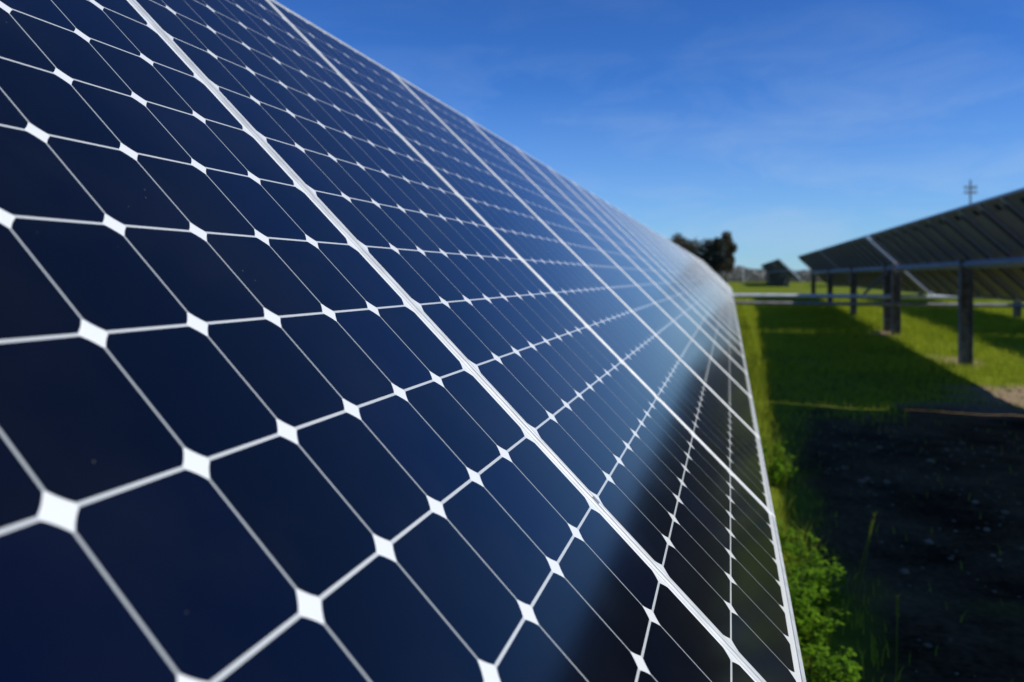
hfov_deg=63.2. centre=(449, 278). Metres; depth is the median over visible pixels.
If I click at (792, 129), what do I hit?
sky
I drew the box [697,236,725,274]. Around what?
tree
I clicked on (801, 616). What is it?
leafy weed
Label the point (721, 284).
solar tracker
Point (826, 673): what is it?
leafy weed
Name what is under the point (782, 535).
leafy weed
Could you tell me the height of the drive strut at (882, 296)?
0.107 m
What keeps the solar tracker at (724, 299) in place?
on the ground at (990, 623)
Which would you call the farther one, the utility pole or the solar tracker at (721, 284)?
the utility pole
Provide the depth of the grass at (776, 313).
17.95 m
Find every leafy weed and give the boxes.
[760,437,772,456]
[762,440,805,487]
[776,518,801,558]
[784,530,850,612]
[786,566,850,662]
[803,643,862,681]
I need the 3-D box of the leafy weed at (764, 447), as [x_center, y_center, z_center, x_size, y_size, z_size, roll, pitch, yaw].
[2.812,1.570,7.637,0.362,0.310,0.333,0,0,39]
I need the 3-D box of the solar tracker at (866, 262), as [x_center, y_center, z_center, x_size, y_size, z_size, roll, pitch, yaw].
[13.118,0.278,26.319,1.535,2.809,11.920,0,0,19]
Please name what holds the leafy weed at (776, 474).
on the ground at (990, 623)
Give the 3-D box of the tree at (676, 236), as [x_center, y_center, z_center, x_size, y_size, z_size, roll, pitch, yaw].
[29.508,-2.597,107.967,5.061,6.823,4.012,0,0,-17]
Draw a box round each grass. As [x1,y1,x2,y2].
[733,292,1023,681]
[734,297,849,681]
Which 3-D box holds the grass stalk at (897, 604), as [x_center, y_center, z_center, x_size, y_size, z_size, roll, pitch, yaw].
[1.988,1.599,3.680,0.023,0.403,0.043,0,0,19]
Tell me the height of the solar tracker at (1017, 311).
2.839 m
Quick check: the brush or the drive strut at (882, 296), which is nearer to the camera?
the drive strut at (882, 296)
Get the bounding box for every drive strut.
[729,293,980,298]
[734,301,1023,306]
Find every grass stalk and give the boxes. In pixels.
[783,460,787,530]
[850,511,876,603]
[857,520,874,600]
[895,594,899,681]
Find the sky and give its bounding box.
[275,0,1023,270]
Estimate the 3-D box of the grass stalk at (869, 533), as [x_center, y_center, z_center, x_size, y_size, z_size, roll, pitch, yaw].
[2.237,1.520,4.490,0.143,0.530,0.021,0,0,4]
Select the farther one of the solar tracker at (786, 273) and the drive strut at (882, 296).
the solar tracker at (786, 273)
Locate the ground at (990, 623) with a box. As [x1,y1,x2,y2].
[727,280,1023,681]
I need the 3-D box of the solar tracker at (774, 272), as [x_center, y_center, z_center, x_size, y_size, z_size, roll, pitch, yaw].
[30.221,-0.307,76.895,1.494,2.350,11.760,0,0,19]
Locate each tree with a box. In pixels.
[668,233,687,247]
[672,237,699,252]
[684,237,711,259]
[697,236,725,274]
[716,231,737,282]
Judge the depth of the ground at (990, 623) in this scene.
6.29 m
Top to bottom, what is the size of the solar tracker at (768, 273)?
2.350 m
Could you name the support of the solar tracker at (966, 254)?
on the ground at (990, 623)
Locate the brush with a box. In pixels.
[716,265,824,281]
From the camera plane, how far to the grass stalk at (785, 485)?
5.69 m
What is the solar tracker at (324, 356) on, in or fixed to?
on the ground at (990, 623)
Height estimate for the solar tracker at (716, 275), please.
2.376 m
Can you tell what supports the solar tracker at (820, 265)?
on the ground at (990, 623)
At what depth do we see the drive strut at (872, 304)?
20.39 m
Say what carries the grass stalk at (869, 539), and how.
on the ground at (990, 623)
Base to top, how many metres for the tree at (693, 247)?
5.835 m
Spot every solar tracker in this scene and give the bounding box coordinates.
[0,0,805,681]
[629,216,737,320]
[677,245,733,298]
[695,256,731,290]
[761,264,770,283]
[765,261,777,284]
[771,259,800,286]
[798,250,859,301]
[819,234,933,330]
[869,188,1023,366]
[1013,301,1021,316]
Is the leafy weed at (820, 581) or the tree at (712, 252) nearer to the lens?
the leafy weed at (820, 581)
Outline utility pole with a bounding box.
[964,180,976,203]
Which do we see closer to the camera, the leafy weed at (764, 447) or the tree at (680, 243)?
the leafy weed at (764, 447)
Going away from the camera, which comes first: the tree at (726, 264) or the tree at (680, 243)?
the tree at (726, 264)
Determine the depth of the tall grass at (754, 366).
8.63 m

